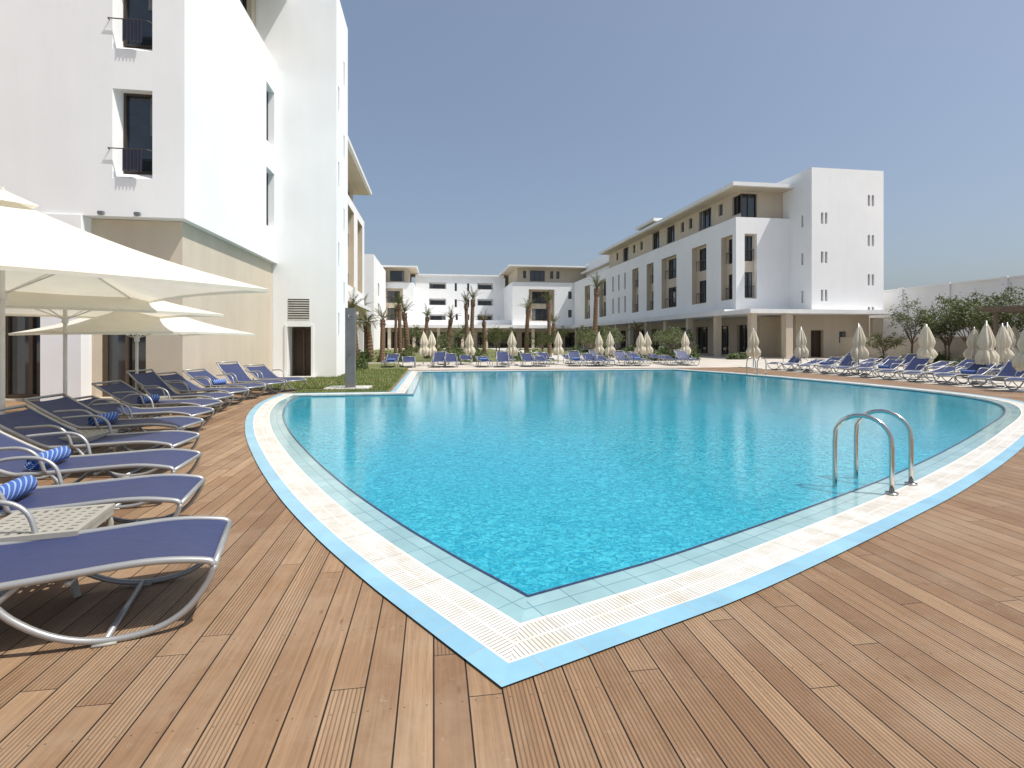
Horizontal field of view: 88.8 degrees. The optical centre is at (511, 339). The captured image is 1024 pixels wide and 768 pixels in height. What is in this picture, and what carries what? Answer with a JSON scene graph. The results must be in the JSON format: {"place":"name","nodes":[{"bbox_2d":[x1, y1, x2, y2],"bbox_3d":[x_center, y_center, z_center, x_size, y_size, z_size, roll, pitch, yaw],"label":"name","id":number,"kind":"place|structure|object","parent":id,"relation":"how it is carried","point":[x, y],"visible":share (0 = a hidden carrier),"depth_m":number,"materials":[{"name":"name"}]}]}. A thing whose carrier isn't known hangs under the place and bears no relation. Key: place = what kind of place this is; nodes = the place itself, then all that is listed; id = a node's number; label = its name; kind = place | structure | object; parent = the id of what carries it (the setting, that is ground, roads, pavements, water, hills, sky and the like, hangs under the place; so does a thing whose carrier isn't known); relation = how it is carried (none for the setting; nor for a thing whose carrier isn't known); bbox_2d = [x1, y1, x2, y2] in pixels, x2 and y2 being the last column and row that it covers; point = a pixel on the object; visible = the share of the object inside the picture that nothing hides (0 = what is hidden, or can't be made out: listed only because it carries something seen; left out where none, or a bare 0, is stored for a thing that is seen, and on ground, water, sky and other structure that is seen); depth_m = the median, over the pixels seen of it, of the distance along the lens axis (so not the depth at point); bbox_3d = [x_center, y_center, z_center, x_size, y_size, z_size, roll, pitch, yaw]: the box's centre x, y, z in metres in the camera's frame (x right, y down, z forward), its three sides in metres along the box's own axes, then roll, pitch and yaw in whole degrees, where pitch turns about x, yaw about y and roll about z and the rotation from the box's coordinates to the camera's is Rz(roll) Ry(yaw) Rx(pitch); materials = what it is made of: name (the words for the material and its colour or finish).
{"place":"outdoors","nodes":[
{"label":"outdoors","id":0,"kind":"place"},
{"bbox_2d":[249,363,408,391],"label":"lawn","id":1,"kind":"structure","parent":0,"point":[375,366],"depth_m":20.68,"materials":[{"name":"green plant"}]},
{"bbox_2d":[364,349,600,361],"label":"lawn","id":2,"kind":"structure","parent":0,"point":[491,353],"depth_m":57.41,"materials":[{"name":"green plant"}]},
{"bbox_2d":[348,287,366,359],"bbox_3d":[-10.901,-0.999,35.641,2.062,5.079,2.488,0,0,40],"label":"palm tree","id":3,"kind":"object","parent":2,"relation":"on","point":[353,303],"visible":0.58,"depth_m":35.62,"materials":[{"name":"green plant"}]},
{"bbox_2d":[357,308,386,359],"bbox_3d":[-10.672,-0.425,39.084,2.675,3.931,2.300,0,0,-14],"label":"palm tree","id":4,"kind":"object","parent":2,"relation":"on","point":[368,338],"visible":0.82,"depth_m":38.66,"materials":[{"name":"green plant"}]},
{"bbox_2d":[391,293,405,354],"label":"palm tree","id":5,"kind":"object","parent":2,"relation":"on","point":[398,308],"visible":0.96,"depth_m":41.01,"materials":[{"name":"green plant"}]},
{"bbox_2d":[392,299,417,355],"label":"palm tree","id":6,"kind":"object","parent":2,"relation":"on","point":[406,330],"visible":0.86,"depth_m":44.51,"materials":[{"name":"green plant"}]},
{"bbox_2d":[397,324,434,352],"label":"olive tree","id":7,"kind":"object","parent":2,"relation":"on","point":[415,334],"visible":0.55,"depth_m":60.78,"materials":[{"name":"green plant"}]},
{"bbox_2d":[438,306,462,354],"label":"palm tree","id":8,"kind":"object","parent":2,"relation":"on","point":[450,322],"visible":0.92,"depth_m":44.56,"materials":[{"name":"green plant"}]},
{"bbox_2d":[442,324,478,350],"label":"olive tree","id":9,"kind":"object","parent":2,"relation":"on","point":[460,333],"visible":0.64,"depth_m":59.42,"materials":[{"name":"green plant"}]},
{"bbox_2d":[457,292,473,346],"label":"palm tree","id":10,"kind":"object","parent":2,"relation":"on","point":[466,314],"visible":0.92,"depth_m":42.75,"materials":[{"name":"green plant"}]},
{"bbox_2d":[466,287,481,355],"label":"palm tree","id":11,"kind":"object","parent":2,"relation":"on","point":[473,304],"visible":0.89,"depth_m":44.32,"materials":[{"name":"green plant"}]},
{"bbox_2d":[475,308,489,353],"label":"palm tree","id":12,"kind":"object","parent":2,"relation":"on","point":[484,318],"visible":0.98,"depth_m":54.95,"materials":[{"name":"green plant"}]},
{"bbox_2d":[478,329,511,350],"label":"olive tree","id":13,"kind":"object","parent":2,"relation":"on","point":[492,339],"visible":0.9,"depth_m":46.90,"materials":[{"name":"green plant"}]},
{"bbox_2d":[520,294,536,352],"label":"palm tree","id":14,"kind":"object","parent":2,"relation":"on","point":[528,315],"visible":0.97,"depth_m":46.64,"materials":[{"name":"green plant"}]},
{"bbox_2d":[524,330,562,352],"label":"olive tree","id":15,"kind":"object","parent":2,"relation":"on","point":[541,341],"visible":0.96,"depth_m":41.52,"materials":[{"name":"green plant"}]},
{"bbox_2d":[489,348,622,361],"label":"garden path","id":16,"kind":"structure","parent":0,"point":[559,357],"depth_m":44.35,"materials":[{"name":"stone"}]},
{"bbox_2d":[541,291,556,356],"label":"palm tree","id":17,"kind":"object","parent":16,"relation":"on","point":[549,346],"visible":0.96,"depth_m":45.87,"materials":[{"name":"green plant"}]},
{"bbox_2d":[574,329,606,350],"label":"olive tree","id":18,"kind":"object","parent":16,"relation":"on","point":[583,338],"visible":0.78,"depth_m":41.23,"materials":[{"name":"green plant"}]},
{"bbox_2d":[197,348,1023,397],"bbox_3d":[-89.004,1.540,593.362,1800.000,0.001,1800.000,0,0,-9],"label":"ground","id":19,"kind":"structure","parent":0,"point":[708,360],"depth_m":29.91,"materials":[{"name":"stone"}]},
{"bbox_2d":[0,0,371,400],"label":"hotel wing","id":20,"kind":"structure","parent":19,"relation":"on","point":[210,136],"depth_m":13.77,"materials":[{"name":"paint"}]},
{"bbox_2d":[5,316,145,397],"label":"window frames","id":21,"kind":"structure","parent":20,"relation":"in","point":[7,318],"depth_m":13.00,"materials":[{"name":"brown metal"}]},
{"bbox_2d":[124,0,348,225],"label":"window frames","id":22,"kind":"structure","parent":20,"relation":"in","point":[126,95],"depth_m":13.01,"materials":[{"name":"metal"}]},
{"bbox_2d":[288,299,308,318],"label":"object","id":23,"kind":"structure","parent":20,"relation":"in","point":[288,299],"depth_m":20.85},
{"bbox_2d":[294,329,310,375],"label":"doors","id":24,"kind":"structure","parent":20,"relation":"in","point":[298,333],"depth_m":21.55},
{"bbox_2d":[374,303,393,362],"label":"palm tree","id":25,"kind":"object","parent":19,"relation":"on","point":[382,338],"visible":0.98,"depth_m":35.08,"materials":[{"name":"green plant"}]},
{"bbox_2d":[418,331,429,365],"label":"closed parasol","id":26,"kind":"object","parent":19,"relation":"on","point":[423,350],"visible":1,"depth_m":30.42,"materials":[{"name":"beige fabric"}]},
{"bbox_2d":[427,331,437,365],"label":"closed parasol","id":27,"kind":"object","parent":19,"relation":"on","point":[431,343],"visible":0.81,"depth_m":30.98,"materials":[{"name":"beige fabric"}]},
{"bbox_2d":[431,351,445,366],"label":"sun lounger","id":28,"kind":"object","parent":19,"relation":"on","point":[438,356],"visible":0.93,"depth_m":29.94,"materials":[{"name":"fabric"}]},
{"bbox_2d":[463,332,475,364],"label":"closed parasol","id":29,"kind":"object","parent":19,"relation":"on","point":[469,347],"visible":1,"depth_m":31.84,"materials":[{"name":"beige fabric"}]},
{"bbox_2d":[356,254,590,349],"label":"hotel wing","id":30,"kind":"structure","parent":19,"relation":"on","point":[384,284],"depth_m":96.97,"materials":[{"name":"paint"}]},
{"bbox_2d":[387,270,552,320],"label":"window frames","id":31,"kind":"structure","parent":30,"relation":"in","point":[530,270],"depth_m":96.92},
{"bbox_2d":[496,351,509,366],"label":"sun lounger","id":32,"kind":"object","parent":19,"relation":"on","point":[502,356],"visible":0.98,"depth_m":30.20,"materials":[{"name":"fabric"}]},
{"bbox_2d":[0,367,1023,767],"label":"wooden deck","id":33,"kind":"structure","parent":19,"relation":"on","point":[288,641],"depth_m":2.37,"materials":[{"name":"brown wood"}]},
{"bbox_2d":[0,503,114,597],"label":"side table","id":34,"kind":"object","parent":33,"relation":"on","point":[52,523],"visible":0.56,"depth_m":3.19,"materials":[{"name":"beige plastic"}]},
{"bbox_2d":[37,429,117,454],"bbox_3d":[-5.123,1.309,6.178,0.578,0.393,0.578,0,0,-6],"label":"side table","id":35,"kind":"object","parent":33,"relation":"on","point":[90,435],"visible":0.27,"depth_m":6.14,"materials":[{"name":"beige plastic"}]},
{"bbox_2d":[0,404,200,479],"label":"sun lounger","id":36,"kind":"object","parent":33,"relation":"on","point":[29,420],"visible":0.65,"depth_m":5.90,"materials":[{"name":"fabric"}]},
{"bbox_2d":[0,430,201,509],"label":"sun lounger","id":37,"kind":"object","parent":33,"relation":"on","point":[173,460],"visible":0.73,"depth_m":4.91,"materials":[{"name":"fabric"}]},
{"bbox_2d":[24,446,70,470],"bbox_3d":[-4.243,1.081,4.785,0.140,0.135,0.420,0,0,-13],"label":"rolled towel","id":38,"kind":"object","parent":37,"relation":"on","point":[57,454],"visible":0.73,"depth_m":4.75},
{"bbox_2d":[0,456,205,522],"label":"sun lounger","id":39,"kind":"object","parent":33,"relation":"on","point":[179,490],"visible":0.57,"depth_m":3.98,"materials":[{"name":"fabric"}]},
{"bbox_2d":[0,475,37,506],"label":"rolled towel","id":40,"kind":"object","parent":39,"relation":"on","point":[16,488],"visible":0.93,"depth_m":3.74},
{"bbox_2d":[22,393,203,453],"bbox_3d":[-5.398,1.129,7.170,1.930,0.740,0.770,0,0,-5],"label":"sun lounger","id":41,"kind":"object","parent":33,"relation":"on","point":[64,406],"visible":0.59,"depth_m":7.13,"materials":[{"name":"fabric"}]},
{"bbox_2d":[87,412,118,425],"bbox_3d":[-5.594,1.081,7.152,0.140,0.135,0.420,0,0,-5],"label":"rolled towel","id":42,"kind":"object","parent":41,"relation":"on","point":[111,416],"visible":0.81,"depth_m":7.12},
{"bbox_2d":[5,290,223,429],"bbox_3d":[-7.358,0.090,8.604,3.465,2.820,3.465,0,0,36],"label":"open parasol","id":43,"kind":"object","parent":33,"relation":"on","point":[65,308],"visible":0.42,"depth_m":8.30,"materials":[{"name":"white fabric"}]},
{"bbox_2d":[0,500,232,648],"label":"sun lounger","id":44,"kind":"object","parent":33,"relation":"on","point":[197,541],"visible":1,"depth_m":2.82,"materials":[{"name":"fabric"}]},
{"bbox_2d":[8,311,254,407],"bbox_3d":[-7.669,0.275,10.681,3.182,2.450,3.182,0,0,34],"label":"open parasol","id":45,"kind":"object","parent":33,"relation":"on","point":[136,324],"visible":0.72,"depth_m":10.07,"materials":[{"name":"white fabric"}]},
{"bbox_2d":[0,186,268,476],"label":"open parasol","id":46,"kind":"object","parent":33,"relation":"on","point":[41,252],"visible":0.98,"depth_m":5.96,"materials":[{"name":"white fabric"}]},
{"bbox_2d":[74,394,214,432],"bbox_3d":[-5.946,1.199,8.341,1.998,0.599,0.770,0,0,-3],"label":"sun lounger","id":47,"kind":"object","parent":33,"relation":"on","point":[122,410],"visible":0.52,"depth_m":8.43,"materials":[{"name":"fabric"}]},
{"bbox_2d":[91,380,221,418],"bbox_3d":[-6.424,1.129,9.515,1.930,0.740,0.770,0,0,-1],"label":"sun lounger","id":48,"kind":"object","parent":33,"relation":"on","point":[119,391],"visible":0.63,"depth_m":9.50,"materials":[{"name":"fabric"}]},
{"bbox_2d":[126,369,233,410],"bbox_3d":[-6.776,1.059,10.717,1.824,0.880,0.770,0,0,3],"label":"sun lounger","id":49,"kind":"object","parent":33,"relation":"on","point":[152,379],"visible":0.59,"depth_m":10.80,"materials":[{"name":"fabric"}]},
{"bbox_2d":[157,371,249,406],"bbox_3d":[-7.115,1.129,11.970,1.930,0.740,0.770,0,0,8],"label":"sun lounger","id":50,"kind":"object","parent":33,"relation":"on","point":[182,388],"visible":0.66,"depth_m":12.06,"materials":[{"name":"fabric"}]},
{"bbox_2d":[182,368,265,400],"bbox_3d":[-7.287,1.129,13.242,1.930,0.740,0.770,0,0,14],"label":"sun lounger","id":51,"kind":"object","parent":33,"relation":"on","point":[207,374],"visible":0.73,"depth_m":13.26,"materials":[{"name":"fabric"}]},
{"bbox_2d":[216,361,284,395],"bbox_3d":[-7.221,1.059,14.431,1.824,0.880,0.770,0,0,22],"label":"sun lounger","id":52,"kind":"object","parent":33,"relation":"on","point":[237,372],"visible":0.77,"depth_m":14.56,"materials":[{"name":"fabric"}]},
{"bbox_2d":[243,364,306,391],"bbox_3d":[-7.028,1.129,15.465,1.930,0.740,0.770,0,0,28],"label":"sun lounger","id":53,"kind":"object","parent":33,"relation":"on","point":[264,372],"visible":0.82,"depth_m":15.60,"materials":[{"name":"fabric"}]},
{"bbox_2d":[292,388,391,392],"bbox_3d":[-4.894,1.495,15.233,2.640,0.050,1.020,0,0,-9],"label":"pool edge","id":54,"kind":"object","parent":33,"relation":"on","point":[388,390],"depth_m":14.82,"materials":[{"name":"stone"}]},
{"bbox_2d":[323,308,372,389],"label":"shower column","id":55,"kind":"structure","parent":33,"relation":"on","point":[350,348],"depth_m":15.65,"materials":[{"name":"metal"}]},
{"bbox_2d":[245,369,1023,686],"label":"swimming pool","id":56,"kind":"structure","parent":33,"relation":"in","point":[501,528],"depth_m":5.52,"materials":[{"name":"liquid"}]},
{"bbox_2d":[832,409,917,495],"bbox_3d":[3.729,1.669,5.381,0.659,1.862,0.585,0,0,-37],"label":"pool ladder","id":57,"kind":"object","parent":56,"relation":"attached to","point":[861,417],"visible":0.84,"depth_m":5.35,"materials":[{"name":"metal"}]},
{"bbox_2d":[506,332,517,365],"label":"closed parasol","id":58,"kind":"object","parent":19,"relation":"on","point":[512,349],"visible":0.99,"depth_m":31.19,"materials":[{"name":"beige fabric"}]},
{"bbox_2d":[520,353,536,366],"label":"sun lounger","id":59,"kind":"object","parent":19,"relation":"on","point":[526,357],"visible":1,"depth_m":30.57,"materials":[{"name":"fabric"}]},
{"bbox_2d":[551,333,564,364],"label":"closed parasol","id":60,"kind":"object","parent":19,"relation":"on","point":[558,348],"visible":1,"depth_m":32.11,"materials":[{"name":"beige fabric"}]},
{"bbox_2d":[588,271,606,350],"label":"palm tree","id":61,"kind":"object","parent":19,"relation":"on","point":[595,311],"visible":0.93,"depth_m":50.60,"materials":[{"name":"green plant"}]},
{"bbox_2d":[594,332,604,363],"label":"closed parasol","id":62,"kind":"object","parent":19,"relation":"on","point":[599,348],"visible":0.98,"depth_m":33.03,"materials":[{"name":"beige fabric"}]},
{"bbox_2d":[605,331,615,364],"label":"closed parasol","id":63,"kind":"object","parent":19,"relation":"on","point":[610,348],"visible":0.98,"depth_m":32.08,"materials":[{"name":"beige fabric"}]},
{"bbox_2d":[613,350,635,365],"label":"sun lounger","id":64,"kind":"object","parent":19,"relation":"on","point":[619,356],"visible":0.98,"depth_m":31.43,"materials":[{"name":"fabric"}]},
{"bbox_2d":[633,332,646,363],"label":"closed parasol","id":65,"kind":"object","parent":19,"relation":"on","point":[640,347],"visible":0.99,"depth_m":32.91,"materials":[{"name":"beige fabric"}]},
{"bbox_2d":[644,332,652,363],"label":"closed parasol","id":66,"kind":"object","parent":19,"relation":"on","point":[647,345],"visible":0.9,"depth_m":33.50,"materials":[{"name":"beige fabric"}]},
{"bbox_2d":[356,342,972,369],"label":"shrubs","id":67,"kind":"object","parent":19,"relation":"on","point":[365,356],"visible":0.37,"depth_m":38.15,"materials":[{"name":"green plant"}]},
{"bbox_2d":[651,324,691,356],"bbox_3d":[12.032,0.195,39.914,3.048,2.697,3.469,0,0,42],"label":"olive tree","id":68,"kind":"object","parent":19,"relation":"on","point":[672,335],"visible":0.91,"depth_m":39.68,"materials":[{"name":"green plant"}]},
{"bbox_2d":[678,332,691,363],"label":"closed parasol","id":69,"kind":"object","parent":19,"relation":"on","point":[685,342],"visible":0.88,"depth_m":32.84,"materials":[{"name":"beige fabric"}]},
{"bbox_2d":[675,350,699,365],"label":"sun lounger","id":70,"kind":"object","parent":19,"relation":"on","point":[683,355],"visible":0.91,"depth_m":31.96,"materials":[{"name":"fabric"}]},
{"bbox_2d":[572,167,895,358],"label":"hotel wing","id":71,"kind":"structure","parent":19,"relation":"on","point":[725,270],"depth_m":45.55,"materials":[{"name":"paint"}]},
{"bbox_2d":[623,325,747,354],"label":"window frames","id":72,"kind":"structure","parent":71,"relation":"in","point":[739,325],"depth_m":53.47,"materials":[{"name":"brown metal"}]},
{"bbox_2d":[589,194,844,342],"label":"window frames","id":73,"kind":"structure","parent":71,"relation":"in","point":[742,194],"depth_m":52.24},
{"bbox_2d":[811,331,819,356],"label":"doors","id":74,"kind":"structure","parent":71,"relation":"in","point":[817,333],"depth_m":45.15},
{"bbox_2d":[745,328,761,368],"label":"closed parasol","id":75,"kind":"object","parent":19,"relation":"on","point":[753,349],"visible":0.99,"depth_m":27.45,"materials":[{"name":"beige fabric"}]},
{"bbox_2d":[792,327,809,369],"bbox_3d":[14.642,0.440,26.504,0.656,2.200,0.676,0,0,7],"label":"closed parasol","id":76,"kind":"object","parent":19,"relation":"on","point":[800,350],"visible":0.98,"depth_m":26.33,"materials":[{"name":"beige fabric"}]},
{"bbox_2d":[782,358,826,371],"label":"sun lounger","id":77,"kind":"object","parent":19,"relation":"on","point":[812,361],"visible":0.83,"depth_m":25.74,"materials":[{"name":"fabric"}]},
{"bbox_2d":[798,356,843,372],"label":"sun lounger","id":78,"kind":"object","parent":19,"relation":"on","point":[830,360],"visible":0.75,"depth_m":24.64,"materials":[{"name":"fabric"}]},
{"bbox_2d":[817,354,857,373],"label":"sun lounger","id":79,"kind":"object","parent":19,"relation":"on","point":[847,360],"visible":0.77,"depth_m":23.75,"materials":[{"name":"fabric"}]},
{"bbox_2d":[834,361,882,375],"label":"sun lounger","id":80,"kind":"object","parent":19,"relation":"on","point":[868,364],"visible":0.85,"depth_m":22.46,"materials":[{"name":"fabric"}]},
{"bbox_2d":[849,323,868,374],"bbox_3d":[15.380,0.407,23.147,0.698,2.266,0.738,0,0,22],"label":"closed parasol","id":81,"kind":"object","parent":19,"relation":"on","point":[859,350],"visible":0.98,"depth_m":22.98,"materials":[{"name":"beige fabric"}]},
{"bbox_2d":[869,318,882,336],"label":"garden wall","id":82,"kind":"structure","parent":19,"relation":"on","point":[876,325],"depth_m":45.20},
{"bbox_2d":[855,359,905,377],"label":"sun lounger","id":83,"kind":"object","parent":19,"relation":"on","point":[892,363],"visible":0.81,"depth_m":21.38,"materials":[{"name":"fabric"}]},
{"bbox_2d":[877,356,931,379],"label":"sun lounger","id":84,"kind":"object","parent":19,"relation":"on","point":[916,364],"visible":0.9,"depth_m":20.23,"materials":[{"name":"fabric"}]},
{"bbox_2d":[840,336,1012,360],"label":"garden wall","id":85,"kind":"structure","parent":19,"relation":"on","point":[958,345],"depth_m":37.67,"materials":[{"name":"paint"}]},
{"bbox_2d":[917,324,937,377],"bbox_3d":[16.779,0.457,21.091,0.669,2.167,0.644,0,0,38],"label":"closed parasol","id":86,"kind":"object","parent":19,"relation":"on","point":[927,342],"visible":0.95,"depth_m":20.98,"materials":[{"name":"beige fabric"}]},
{"bbox_2d":[902,365,964,382],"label":"sun lounger","id":87,"kind":"object","parent":19,"relation":"on","point":[947,369],"visible":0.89,"depth_m":19.03,"materials":[{"name":"fabric"}]},
{"bbox_2d":[869,275,1023,336],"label":"boundary wall","id":88,"kind":"structure","parent":19,"relation":"on","point":[925,296],"depth_m":40.37,"materials":[{"name":"paint"}]},
{"bbox_2d":[933,362,996,385],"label":"sun lounger","id":89,"kind":"object","parent":19,"relation":"on","point":[981,369],"visible":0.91,"depth_m":17.95,"materials":[{"name":"fabric"}]},
{"bbox_2d":[963,327,978,359],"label":"closed parasol","id":90,"kind":"object","parent":19,"relation":"on","point":[971,350],"visible":0.73,"depth_m":24.19,"materials":[{"name":"beige fabric"}]},
{"bbox_2d":[971,321,1002,383],"bbox_3d":[16.571,0.440,18.301,0.656,2.200,0.676,0,0,-5],"label":"closed parasol","id":91,"kind":"object","parent":19,"relation":"on","point":[986,353],"visible":1,"depth_m":18.15,"materials":[{"name":"beige fabric"}]},
{"bbox_2d":[967,360,1023,388],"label":"sun lounger","id":92,"kind":"object","parent":19,"relation":"on","point":[1007,370],"visible":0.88,"depth_m":16.96,"materials":[{"name":"fabric"}]},
{"bbox_2d":[991,323,1014,380],"bbox_3d":[18.688,0.457,19.866,0.669,2.167,0.644,0,0,26],"label":"closed parasol","id":93,"kind":"object","parent":19,"relation":"on","point":[1005,353],"visible":0.87,"depth_m":19.76,"materials":[{"name":"beige fabric"}]},
{"bbox_2d":[994,322,1018,374],"bbox_3d":[20.814,0.407,21.949,0.698,2.266,0.738,0,0,10],"label":"closed parasol","id":94,"kind":"object","parent":19,"relation":"on","point":[1014,350],"visible":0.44,"depth_m":21.78,"materials":[{"name":"beige fabric"}]},
{"bbox_2d":[1012,330,1023,391],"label":"closed parasol","id":95,"kind":"object","parent":19,"relation":"on","point":[1018,362],"visible":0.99,"depth_m":15.07,"materials":[{"name":"beige fabric"}]},
{"label":"planting bed","id":96,"kind":"object","parent":19,"relation":"on","visible":0},
{"bbox_2d":[865,330,907,358],"bbox_3d":[24.262,0.464,33.859,2.439,2.158,2.775,0,0,20],"label":"olive tree","id":97,"kind":"object","parent":96,"relation":"on","point":[879,340],"visible":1,"depth_m":33.70,"materials":[{"name":"green plant"}]},
{"bbox_2d":[885,293,936,354],"bbox_3d":[25.359,-0.682,33.211,2.631,4.448,2.775,0,0,-29],"label":"olive tree","id":98,"kind":"object","parent":96,"relation":"on","point":[899,316],"visible":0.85,"depth_m":33.04,"materials":[{"name":"green plant"}]},
{"bbox_2d":[911,293,972,357],"bbox_3d":[27.135,-0.721,32.952,3.443,4.524,3.896,0,0,40],"label":"olive tree","id":99,"kind":"object","parent":96,"relation":"on","point":[934,314],"visible":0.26,"depth_m":32.93,"materials":[{"name":"green plant"}]},
{"bbox_2d":[922,296,973,360],"bbox_3d":[26.339,-0.518,31.540,2.436,4.118,2.569,0,0,45],"label":"olive tree","id":100,"kind":"object","parent":96,"relation":"on","point":[938,334],"visible":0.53,"depth_m":31.48,"materials":[{"name":"green plant"}]},
{"bbox_2d":[924,288,1014,359],"bbox_3d":[26.564,-0.721,30.335,3.443,4.524,3.896,0,0,-44],"label":"olive tree","id":101,"kind":"object","parent":96,"relation":"on","point":[949,321],"visible":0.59,"depth_m":30.37,"materials":[{"name":"green plant"}]},
{"bbox_2d":[962,283,1023,333],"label":"olive tree","id":102,"kind":"object","parent":96,"relation":"on","point":[975,314],"visible":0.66,"depth_m":27.71,"materials":[{"name":"green plant"}]},
{"bbox_2d":[971,286,1022,331],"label":"olive tree","id":103,"kind":"object","parent":96,"relation":"on","point":[1010,320],"visible":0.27,"depth_m":28.77,"materials":[{"name":"green plant"}]},
{"bbox_2d":[340,0,1023,328],"label":"sky","id":104,"kind":"structure","parent":0,"point":[485,136],"materials":[{"name":"blue"}]},
{"bbox_2d":[975,305,1023,373],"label":"pool bar pavilion","id":105,"kind":"structure","parent":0,"point":[1015,309],"depth_m":23.40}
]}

